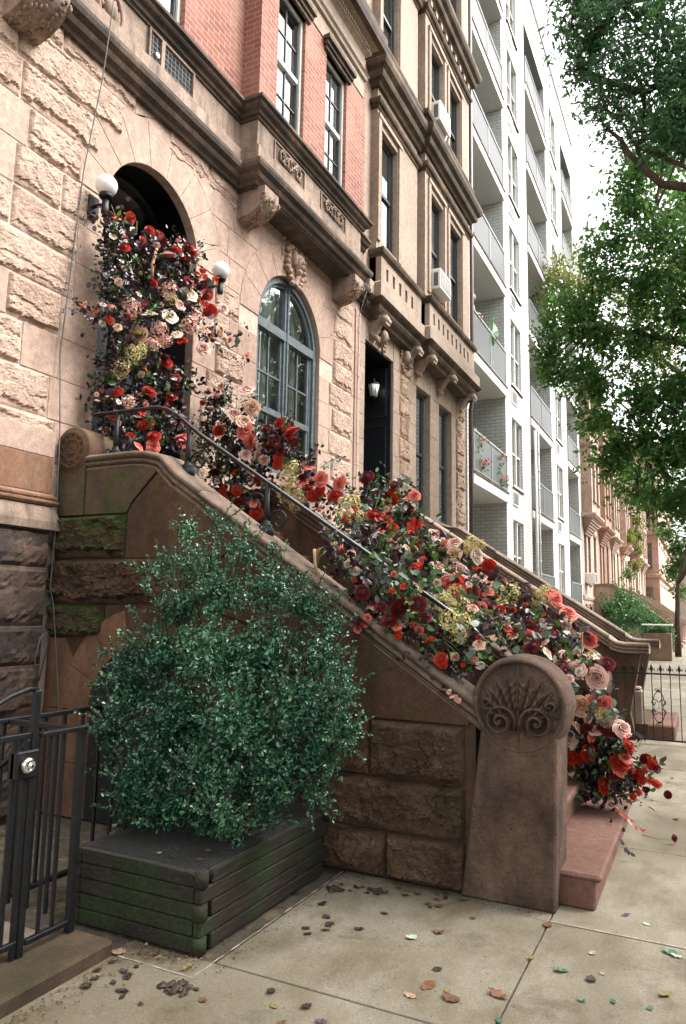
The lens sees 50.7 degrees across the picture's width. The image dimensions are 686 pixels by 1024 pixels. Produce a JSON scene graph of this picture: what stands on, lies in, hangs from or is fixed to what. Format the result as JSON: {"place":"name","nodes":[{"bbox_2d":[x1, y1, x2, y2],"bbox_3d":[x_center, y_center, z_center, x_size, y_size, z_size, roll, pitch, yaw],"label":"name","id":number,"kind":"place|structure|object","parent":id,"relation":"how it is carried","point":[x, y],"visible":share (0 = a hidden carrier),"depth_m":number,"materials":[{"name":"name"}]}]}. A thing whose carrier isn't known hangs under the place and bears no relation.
{"place":"outdoors","nodes":[
{"label":"outdoors","id":0,"kind":"place"},
{"bbox_2d":[3,921,34,944],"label":"areaway floor","id":1,"kind":"structure","parent":0,"point":[28,932],"depth_m":3.58,"materials":[{"name":"concrete"}]},
{"bbox_2d":[0,928,111,1018],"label":"areaway curb","id":2,"kind":"structure","parent":1,"relation":"on","point":[44,965],"depth_m":3.14,"materials":[{"name":"stone"}]},
{"bbox_2d":[0,686,41,961],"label":"iron gate","id":3,"kind":"structure","parent":2,"relation":"on","point":[21,761],"depth_m":3.20,"materials":[{"name":"black metal"}]},
{"bbox_2d":[0,694,173,945],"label":"areaway fence","id":4,"kind":"object","parent":2,"relation":"on","point":[70,872],"visible":0.66,"depth_m":3.54,"materials":[{"name":"metal"}]},
{"bbox_2d":[0,814,325,962],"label":"soil","id":5,"kind":"structure","parent":0,"point":[221,948],"depth_m":3.95,"materials":[{"name":"soil"}]},
{"bbox_2d":[0,644,685,1023],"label":"pavement","id":6,"kind":"structure","parent":0,"point":[342,970],"depth_m":3.35,"materials":[{"name":"concrete"}]},
{"bbox_2d":[80,982,91,987],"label":"fallen leaf","id":7,"kind":"object","parent":6,"relation":"on","point":[83,984],"visible":1,"depth_m":3.08,"materials":[{"name":"plant"}]},
{"bbox_2d":[112,948,125,953],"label":"fallen leaf","id":8,"kind":"object","parent":6,"relation":"on","point":[119,951],"visible":1,"depth_m":3.39,"materials":[{"name":"plant"}]},
{"bbox_2d":[156,978,193,996],"bbox_3d":[-0.709,2.014,3.079,0.164,0.011,0.127,-3,-9,26],"label":"leaf clump","id":9,"kind":"object","parent":6,"relation":"on","point":[178,986],"visible":1,"depth_m":3.07,"materials":[{"name":"plant"}]},
{"bbox_2d":[0,0,387,823],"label":"brownstone house","id":10,"kind":"structure","parent":6,"relation":"on","point":[212,128],"depth_m":7.83,"materials":[{"name":"beige stone"}]},
{"bbox_2d":[34,631,48,683],"bbox_3d":[-2.350,1.132,5.620,0.059,0.407,0.143,-1,-8,14],"label":"cable loop","id":11,"kind":"object","parent":10,"relation":"attached to","point":[44,656],"visible":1,"depth_m":5.63,"materials":[{"name":"rubber"}]},
{"bbox_2d":[50,0,113,783],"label":"cable","id":12,"kind":"object","parent":10,"relation":"attached to","point":[60,383],"visible":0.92,"depth_m":6.04,"materials":[{"name":"rubber"}]},
{"bbox_2d":[87,174,117,219],"bbox_3d":[-2.149,-2.833,6.479,0.268,0.368,0.196,-3,-9,26],"label":"globe lamp","id":13,"kind":"object","parent":10,"relation":"attached to","point":[106,185],"visible":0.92,"depth_m":6.43,"materials":[{"name":"white glass"}]},
{"bbox_2d":[91,292,162,451],"bbox_3d":[-2.323,-1.004,7.256,0.070,2.360,1.340,-3,-9,26],"label":"door","id":14,"kind":"structure","parent":10,"relation":"in","point":[101,333],"depth_m":7.40,"materials":[{"name":"black paint"}]},
{"bbox_2d":[62,196,249,454],"bbox_3d":[-1.690,-1.577,7.125,0.680,2.627,2.583,-3,-9,26],"label":"flower garland","id":15,"kind":"object","parent":10,"relation":"attached to","point":[128,333],"visible":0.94,"depth_m":6.67,"materials":[{"name":"red plant"}]},
{"bbox_2d":[159,0,180,22],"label":"window","id":16,"kind":"structure","parent":10,"relation":"in","point":[175,4],"depth_m":7.85,"materials":[{"name":"white paint"}]},
{"bbox_2d":[205,261,229,294],"bbox_3d":[-1.384,-2.584,8.010,0.268,0.368,0.196,-3,-9,26],"label":"globe lamp","id":17,"kind":"object","parent":10,"relation":"attached to","point":[221,269],"visible":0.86,"depth_m":7.95,"materials":[{"name":"white glass"}]},
{"bbox_2d":[248,277,315,492],"bbox_3d":[-0.840,-1.707,9.684,0.430,2.865,1.820,-3,-9,26],"label":"window","id":18,"kind":"structure","parent":10,"relation":"in","point":[273,381],"depth_m":9.78,"materials":[{"name":"blue glass"}]},
{"bbox_2d":[276,0,302,135],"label":"window","id":19,"kind":"structure","parent":10,"relation":"in","point":[283,72],"depth_m":9.68,"materials":[{"name":"white paint"}]},
{"bbox_2d":[285,59,343,185],"bbox_3d":[-0.508,-5.608,10.765,0.800,2.100,0.860,-3,-9,26],"label":"window","id":20,"kind":"structure","parent":10,"relation":"in","point":[337,135],"depth_m":10.85,"materials":[{"name":"white paint"}]},
{"bbox_2d":[352,280,369,532],"bbox_3d":[0.245,-1.423,11.303,0.171,4.703,0.273,-12,-15,58],"label":"downpipe","id":21,"kind":"object","parent":10,"relation":"attached to","point":[357,390],"visible":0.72,"depth_m":11.44,"materials":[{"name":"metal"}]},
{"bbox_2d":[198,997,206,1001],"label":"fallen leaf","id":22,"kind":"object","parent":6,"relation":"on","point":[200,999],"visible":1,"depth_m":2.98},
{"bbox_2d":[75,795,330,956],"bbox_3d":[-0.735,1.971,4.118,0.828,0.389,1.316,-3,-9,26],"label":"planter box","id":23,"kind":"object","parent":6,"relation":"on","point":[131,882],"visible":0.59,"depth_m":3.66,"materials":[{"name":"wood"}]},
{"bbox_2d":[73,497,374,848],"bbox_3d":[-0.728,0.830,4.174,1.925,1.963,1.088,-3,-9,26],"label":"shrub","id":24,"kind":"object","parent":23,"relation":"in","point":[215,776],"visible":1,"depth_m":4.07,"materials":[{"name":"green plant"}]},
{"bbox_2d":[267,988,275,992],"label":"fallen leaf","id":25,"kind":"object","parent":6,"relation":"on","point":[270,990],"visible":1,"depth_m":3.06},
{"bbox_2d":[301,1003,311,1007],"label":"fallen leaf","id":26,"kind":"object","parent":6,"relation":"on","point":[307,1005],"visible":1,"depth_m":2.95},
{"bbox_2d":[315,1018,328,1023],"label":"fallen leaf","id":27,"kind":"object","parent":6,"relation":"on","point":[320,1021],"visible":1,"depth_m":2.84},
{"bbox_2d":[3,865,657,1023],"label":"leaf litter","id":28,"kind":"object","parent":6,"relation":"on","point":[32,1006],"visible":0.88,"depth_m":3.35,"materials":[{"name":"plant"}]},
{"bbox_2d":[36,427,631,913],"bbox_3d":[-0.062,0.869,5.918,4.275,3.085,2.327,-3,-9,26],"label":"stone stoop","id":29,"kind":"object","parent":6,"relation":"on","point":[474,793],"visible":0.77,"depth_m":4.53,"materials":[{"name":"stone"}]},
{"bbox_2d":[84,650,191,827],"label":"areaway doorway","id":30,"kind":"structure","parent":29,"relation":"in","point":[103,781],"depth_m":5.45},
{"bbox_2d":[93,405,482,675],"bbox_3d":[-0.638,0.148,5.323,3.392,2.164,0.121,-3,-9,26],"label":"iron railing","id":31,"kind":"object","parent":29,"relation":"on","point":[188,466],"visible":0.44,"depth_m":5.35,"materials":[{"name":"metal"}]},
{"bbox_2d":[238,454,540,654],"bbox_3d":[0.185,0.389,6.973,3.392,2.164,0.121,-3,-9,26],"label":"iron railing","id":32,"kind":"object","parent":29,"relation":"on","point":[307,504],"visible":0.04,"depth_m":7.21,"materials":[{"name":"metal"}]},
{"bbox_2d":[180,374,355,519],"bbox_3d":[-0.771,-0.691,7.338,2.078,1.668,0.588,-3,-9,26],"label":"flower garland","id":33,"kind":"object","parent":32,"relation":"attached to","point":[239,427],"visible":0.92,"depth_m":7.27,"materials":[{"name":"red plant"}]},
{"bbox_2d":[313,461,615,703],"bbox_3d":[0.744,0.346,5.437,2.354,1.910,2.088,-3,-9,26],"label":"flower garland","id":34,"kind":"object","parent":29,"relation":"attached to","point":[528,622],"visible":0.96,"depth_m":4.96,"materials":[{"name":"red plant"}]},
{"bbox_2d":[325,884,345,891],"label":"leaf clump","id":35,"kind":"object","parent":6,"relation":"on","point":[333,888],"visible":1,"depth_m":4.18,"materials":[{"name":"plant"}]},
{"bbox_2d":[367,887,388,893],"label":"leaf clump","id":36,"kind":"object","parent":6,"relation":"on","point":[377,890],"visible":1,"depth_m":4.16,"materials":[{"name":"plant"}]},
{"bbox_2d":[279,0,482,543],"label":"brownstone house","id":37,"kind":"structure","parent":6,"relation":"on","point":[417,343],"depth_m":14.12,"materials":[{"name":"beige stone"}]},
{"bbox_2d":[332,139,392,253],"bbox_3d":[0.376,-5.610,13.063,0.800,2.280,0.980,-3,-9,26],"label":"window","id":38,"kind":"structure","parent":37,"relation":"in","point":[388,202],"depth_m":13.17,"materials":[{"name":"glass"}]},
{"bbox_2d":[368,363,379,399],"bbox_3d":[0.553,-2.333,12.935,0.216,0.700,0.216,8,-10,-41],"label":"hanging lantern","id":39,"kind":"object","parent":37,"relation":"hanging from","point":[373,386],"visible":1,"depth_m":12.85,"materials":[{"name":"glass"}]},
{"bbox_2d":[383,0,393,55],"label":"window","id":40,"kind":"structure","parent":37,"relation":"in","point":[389,25],"depth_m":13.67,"materials":[{"name":"glass"}]},
{"bbox_2d":[416,390,424,513],"bbox_3d":[1.427,-1.159,14.277,0.100,2.530,0.800,-3,-9,26],"label":"window","id":41,"kind":"structure","parent":37,"relation":"in","point":[421,454],"depth_m":14.57,"materials":[{"name":"black glass"}]},
{"bbox_2d":[431,201,438,268],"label":"window","id":42,"kind":"structure","parent":37,"relation":"in","point":[435,254],"depth_m":15.24,"materials":[{"name":"glass"}]},
{"bbox_2d":[432,53,438,101],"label":"window","id":43,"kind":"structure","parent":37,"relation":"in","point":[436,67],"depth_m":15.74,"materials":[{"name":"glass"}]},
{"bbox_2d":[431,268,450,302],"bbox_3d":[1.899,-4.596,14.734,0.430,0.420,0.684,-3,-9,26],"label":"air conditioner","id":44,"kind":"object","parent":37,"relation":"attached to","point":[440,286],"visible":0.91,"depth_m":14.49,"materials":[{"name":"metal"}]},
{"bbox_2d":[432,100,450,140],"bbox_3d":[1.960,-7.999,15.201,0.430,0.870,0.684,-3,-9,26],"label":"air conditioner","id":45,"kind":"object","parent":37,"relation":"on","point":[441,116],"visible":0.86,"depth_m":14.98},
{"bbox_2d":[439,408,446,524],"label":"window","id":46,"kind":"structure","parent":37,"relation":"in","point":[443,467],"depth_m":15.80,"materials":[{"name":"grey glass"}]},
{"bbox_2d":[450,229,456,322],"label":"window","id":47,"kind":"structure","parent":37,"relation":"in","point":[454,240],"depth_m":16.32,"materials":[{"name":"glass"}]},
{"bbox_2d":[450,90,456,157],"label":"window","id":48,"kind":"structure","parent":37,"relation":"in","point":[454,105],"depth_m":16.82,"materials":[{"name":"paint"}]},
{"bbox_2d":[452,0,455,13],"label":"window","id":49,"kind":"structure","parent":37,"relation":"in","point":[453,1],"depth_m":17.27,"materials":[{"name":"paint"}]},
{"bbox_2d":[468,0,473,534],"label":"downpipe","id":50,"kind":"object","parent":37,"relation":"attached to","point":[470,409],"visible":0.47,"depth_m":17.37,"materials":[{"name":"metal"}]},
{"bbox_2d":[117,871,682,977],"bbox_3d":[1.790,2.025,2.779,5.620,0.002,1.498,-3,-9,26],"label":"pavement edge","id":51,"kind":"object","parent":6,"relation":"on","point":[300,901],"visible":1,"depth_m":3.59,"materials":[{"name":"concrete"}]},
{"bbox_2d":[404,992,415,997],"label":"fallen leaf","id":52,"kind":"object","parent":6,"relation":"on","point":[408,994],"visible":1,"depth_m":3.04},
{"bbox_2d":[404,934,416,938],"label":"fallen leaf","id":53,"kind":"object","parent":6,"relation":"on","point":[411,936],"visible":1,"depth_m":3.60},
{"bbox_2d":[421,980,434,989],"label":"fallen leaf","id":54,"kind":"object","parent":6,"relation":"on","point":[427,984],"visible":1,"depth_m":3.13,"materials":[{"name":"plant"}]},
{"bbox_2d":[433,966,441,971],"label":"fallen leaf","id":55,"kind":"object","parent":6,"relation":"on","point":[438,969],"visible":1,"depth_m":3.27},
{"bbox_2d":[443,992,459,1002],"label":"fallen leaf","id":56,"kind":"object","parent":6,"relation":"on","point":[450,997],"visible":1,"depth_m":3.03,"materials":[{"name":"plant"}]},
{"bbox_2d":[488,987,505,998],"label":"fallen leaf","id":57,"kind":"object","parent":6,"relation":"on","point":[496,993],"visible":1,"depth_m":3.07,"materials":[{"name":"plant"}]},
{"bbox_2d":[362,510,678,740],"bbox_3d":[2.751,1.616,11.323,4.390,3.176,2.311,-3,-9,26],"label":"stone stoop","id":58,"kind":"object","parent":6,"relation":"on","point":[619,646],"visible":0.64,"depth_m":10.18,"materials":[{"name":"stone"}]},
{"bbox_2d":[543,922,551,926],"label":"fallen leaf","id":59,"kind":"object","parent":6,"relation":"on","point":[547,923],"visible":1,"depth_m":3.76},
{"bbox_2d":[585,974,595,980],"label":"fallen leaf","id":60,"kind":"object","parent":6,"relation":"on","point":[591,978],"visible":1,"depth_m":3.21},
{"bbox_2d":[567,679,671,856],"bbox_3d":[1.964,1.798,5.339,0.676,1.102,0.855,6,-9,-30],"label":"flower garland","id":61,"kind":"object","parent":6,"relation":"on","point":[595,738],"visible":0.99,"depth_m":5.28,"materials":[{"name":"red plant"}]},
{"bbox_2d":[597,577,647,637],"bbox_3d":[12.999,4.728,33.770,2.629,3.515,4.810,-3,-9,26],"label":"shrub","id":62,"kind":"object","parent":6,"relation":"on","point":[615,608],"visible":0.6,"depth_m":33.30,"materials":[{"name":"green plant"}]},
{"bbox_2d":[577,380,674,651],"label":"brownstone house","id":63,"kind":"structure","parent":6,"relation":"on","point":[592,520],"depth_m":34.09,"materials":[{"name":"paint"}]},
{"bbox_2d":[585,573,597,583],"bbox_3d":[11.432,3.070,33.379,0.510,0.500,0.650,-3,-9,26],"label":"air conditioner","id":64,"kind":"object","parent":63,"relation":"attached to","point":[590,578],"visible":0.91,"depth_m":33.09,"materials":[{"name":"plastic"}]},
{"bbox_2d":[620,564,652,606],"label":"shrub","id":65,"kind":"object","parent":6,"relation":"on","point":[627,572],"visible":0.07,"depth_m":46.44,"materials":[{"name":"green plant"}]},
{"bbox_2d":[616,595,672,638],"bbox_3d":[12.775,4.763,30.899,1.843,2.659,3.897,0,-8,6],"label":"shrub","id":66,"kind":"object","parent":6,"relation":"on","point":[639,617],"visible":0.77,"depth_m":31.06,"materials":[{"name":"green plant"}]},
{"bbox_2d":[609,441,685,643],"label":"brownstone house","id":67,"kind":"structure","parent":6,"relation":"on","point":[615,542],"depth_m":44.11,"materials":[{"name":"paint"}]},
{"bbox_2d":[611,663,685,742],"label":"finial fence","id":68,"kind":"object","parent":6,"relation":"on","point":[651,668],"visible":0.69,"depth_m":9.26,"materials":[{"name":"metal"}]},
{"bbox_2d":[616,462,685,603],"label":"street tree","id":69,"kind":"object","parent":6,"relation":"on","point":[677,546],"visible":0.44,"depth_m":40.89,"materials":[{"name":"green plant"}]},
{"bbox_2d":[618,477,685,639],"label":"brownstone house","id":70,"kind":"structure","parent":6,"relation":"on","point":[624,522],"depth_m":48.23,"materials":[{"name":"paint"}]},
{"bbox_2d":[627,529,636,548],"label":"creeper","id":71,"kind":"object","parent":70,"relation":"attached to","point":[631,538],"visible":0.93,"depth_m":48.25,"materials":[{"name":"green plant"}]},
{"bbox_2d":[633,441,675,612],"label":"brownstone house","id":72,"kind":"structure","parent":6,"relation":"on","point":[656,582],"depth_m":69.66,"materials":[{"name":"paint"}]},
{"bbox_2d":[646,502,650,525],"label":"window","id":73,"kind":"structure","parent":72,"relation":"in","point":[647,515],"depth_m":70.12,"materials":[{"name":"paint"}]},
{"bbox_2d":[646,587,653,598],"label":"window","id":74,"kind":"structure","parent":72,"relation":"in","point":[649,590],"depth_m":69.15,"materials":[{"name":"glass"}]},
{"bbox_2d":[647,543,652,568],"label":"window","id":75,"kind":"structure","parent":72,"relation":"in","point":[649,551],"depth_m":69.57,"materials":[{"name":"paint"}]},
{"bbox_2d":[627,480,685,622],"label":"brownstone house","id":76,"kind":"structure","parent":6,"relation":"on","point":[631,556],"depth_m":53.95,"materials":[{"name":"paint"}]},
{"bbox_2d":[628,513,647,593],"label":"creeper","id":77,"kind":"object","parent":76,"relation":"attached to","point":[637,550],"visible":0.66,"depth_m":52.94,"materials":[{"name":"green plant"}]},
{"bbox_2d":[641,624,672,660],"bbox_3d":[11.759,4.862,27.009,1.050,1.330,0.700,-3,-9,26],"label":"concrete planter","id":78,"kind":"object","parent":6,"relation":"on","point":[664,652],"visible":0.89,"depth_m":26.67,"materials":[{"name":"brown concrete"}]},
{"bbox_2d":[640,618,676,650],"bbox_3d":[12.075,4.832,27.536,1.468,1.564,0.931,-3,-9,26],"label":"hedge","id":79,"kind":"object","parent":6,"relation":"on","point":[659,629],"visible":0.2,"depth_m":27.50,"materials":[{"name":"green plant"}]},
{"bbox_2d":[642,834,677,842],"bbox_3d":[2.295,2.334,5.236,0.060,0.070,0.273,5,-9,-29],"label":"fallen flower","id":80,"kind":"object","parent":6,"relation":"on","point":[674,838],"visible":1,"depth_m":5.13,"materials":[{"name":"red plant"}]},
{"bbox_2d":[660,991,672,995],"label":"fallen leaf","id":81,"kind":"object","parent":6,"relation":"on","point":[664,993],"visible":1,"depth_m":3.10,"materials":[{"name":"plant"}]},
{"bbox_2d":[662,947,678,954],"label":"fallen leaf","id":82,"kind":"object","parent":6,"relation":"on","point":[668,951],"visible":1,"depth_m":3.49,"materials":[{"name":"plant"}]},
{"bbox_2d":[674,552,685,619],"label":"distant terrace","id":83,"kind":"structure","parent":6,"relation":"on","point":[683,609],"depth_m":170.85,"materials":[{"name":"paint"}]},
{"bbox_2d":[675,522,685,656],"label":"street tree","id":84,"kind":"object","parent":6,"relation":"on","point":[680,578],"visible":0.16,"depth_m":29.69,"materials":[{"name":"brown plant"}]},
{"bbox_2d":[162,0,685,615],"label":"sky","id":85,"kind":"structure","parent":0,"point":[584,177],"materials":[{"name":"white"}]},
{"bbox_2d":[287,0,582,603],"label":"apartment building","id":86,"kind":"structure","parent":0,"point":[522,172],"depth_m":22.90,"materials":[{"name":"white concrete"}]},
{"bbox_2d":[473,423,491,471],"bbox_3d":[3.316,-1.608,17.753,0.874,1.330,0.520,4,-8,-23],"label":"balcony plant","id":87,"kind":"object","parent":86,"relation":"on","point":[481,461],"visible":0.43,"depth_m":17.82,"materials":[{"name":"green plant"}]},
{"bbox_2d":[493,440,509,487],"bbox_3d":[4.197,-1.288,19.489,0.768,1.302,0.508,4,-8,-23],"label":"balcony plant","id":88,"kind":"object","parent":86,"relation":"on","point":[501,457],"visible":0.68,"depth_m":19.55,"materials":[{"name":"green plant"}]},
{"bbox_2d":[506,0,517,50],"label":"window","id":89,"kind":"structure","parent":86,"relation":"in","point":[509,3],"depth_m":23.80,"materials":[{"name":"white paint"}]},
{"bbox_2d":[507,56,518,133],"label":"window","id":90,"kind":"structure","parent":86,"relation":"in","point":[510,75],"depth_m":23.46,"materials":[{"name":"white paint"}]},
{"bbox_2d":[508,141,520,218],"bbox_3d":[5.368,-10.650,22.969,0.190,2.125,1.450,-3,-9,26],"label":"window","id":91,"kind":"structure","parent":86,"relation":"in","point":[511,158],"depth_m":23.06,"materials":[{"name":"white paint"}]},
{"bbox_2d":[509,229,521,306],"bbox_3d":[5.315,-7.678,22.561,0.190,2.125,1.450,-3,-9,26],"label":"window","id":92,"kind":"structure","parent":86,"relation":"in","point":[512,243],"depth_m":22.64,"materials":[{"name":"white paint"}]},
{"bbox_2d":[510,321,523,397],"bbox_3d":[5.262,-4.697,22.152,0.190,2.125,1.450,-3,-9,26],"label":"window","id":93,"kind":"structure","parent":86,"relation":"in","point":[514,334],"depth_m":22.24,"materials":[{"name":"white paint"}]},
{"bbox_2d":[513,521,521,565],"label":"window","id":94,"kind":"structure","parent":86,"relation":"in","point":[516,526],"depth_m":21.44,"materials":[{"name":"white paint"}]},
{"bbox_2d":[512,420,524,494],"bbox_3d":[5.207,-1.676,21.737,0.190,2.125,1.450,-3,-9,26],"label":"window","id":95,"kind":"structure","parent":86,"relation":"in","point":[516,485],"depth_m":21.82,"materials":[{"name":"white paint"}]},
{"bbox_2d":[534,430,538,575],"bbox_3d":[6.247,1.084,23.267,0.092,7.600,0.092,8,-10,-41],"label":"drainpipe","id":96,"kind":"object","parent":86,"relation":"attached to","point":[536,503],"visible":0.65,"depth_m":23.42,"materials":[{"name":"white metal"}]},
{"bbox_2d":[537,425,541,577],"bbox_3d":[6.471,1.001,23.731,0.078,7.900,0.078,0,-8,4],"label":"drainpipe","id":97,"kind":"object","parent":86,"relation":"attached to","point":[539,507],"visible":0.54,"depth_m":23.89,"materials":[{"name":"white metal"}]},
{"bbox_2d":[549,114,556,170],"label":"window","id":98,"kind":"structure","parent":86,"relation":"in","point":[550,122],"depth_m":30.36,"materials":[{"name":"white paint"}]},
{"bbox_2d":[550,179,558,236],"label":"window","id":99,"kind":"structure","parent":86,"relation":"in","point":[551,186],"depth_m":29.95,"materials":[{"name":"glass"}]},
{"bbox_2d":[552,248,557,301],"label":"window","id":100,"kind":"structure","parent":86,"relation":"in","point":[554,256],"depth_m":29.55,"materials":[{"name":"white paint"}]},
{"bbox_2d":[555,391,563,446],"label":"window","id":101,"kind":"structure","parent":86,"relation":"in","point":[557,413],"depth_m":28.72,"materials":[{"name":"white paint"}]},
{"bbox_2d":[558,544,563,591],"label":"window","id":102,"kind":"structure","parent":86,"relation":"in","point":[561,583],"depth_m":27.93,"materials":[{"name":"glass"}]},
{"bbox_2d":[557,466,565,521],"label":"window","id":103,"kind":"structure","parent":86,"relation":"in","point":[559,498],"depth_m":28.31,"materials":[{"name":"white paint"}]},
{"bbox_2d":[489,314,498,343],"bbox_3d":[3.934,-4.524,19.615,0.450,1.676,0.647,-3,-9,26],"label":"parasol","id":104,"kind":"object","parent":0,"point":[493,328],"visible":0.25,"depth_m":19.66,"materials":[{"name":"green fabric"}]},
{"bbox_2d":[597,420,683,647],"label":"brownstone house","id":105,"kind":"structure","parent":0,"point":[606,532],"depth_m":39.04,"materials":[{"name":"paint"}]},
{"bbox_2d":[634,487,685,621],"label":"brownstone house","id":106,"kind":"structure","parent":0,"point":[637,585],"depth_m":59.88,"materials":[{"name":"paint"}]},
{"bbox_2d":[640,508,685,620],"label":"brownstone house","id":107,"kind":"structure","parent":0,"point":[645,566],"depth_m":64.92,"materials":[{"name":"paint"}]},
{"label":"road","id":108,"kind":"structure","parent":0,"visible":0},
{"bbox_2d":[527,85,685,555],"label":"street tree","id":109,"kind":"object","parent":108,"relation":"on","point":[645,398],"visible":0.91,"depth_m":15.32,"materials":[{"name":"green plant"}]},
{"bbox_2d":[529,240,685,383],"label":"street tree","id":110,"kind":"object","parent":108,"relation":"on","point":[556,273],"visible":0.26,"depth_m":26.09,"materials":[{"name":"green plant"}]},
{"bbox_2d":[536,0,685,191],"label":"street tree","id":111,"kind":"object","parent":108,"relation":"on","point":[593,42],"visible":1,"depth_m":9.03,"materials":[{"name":"green plant"}]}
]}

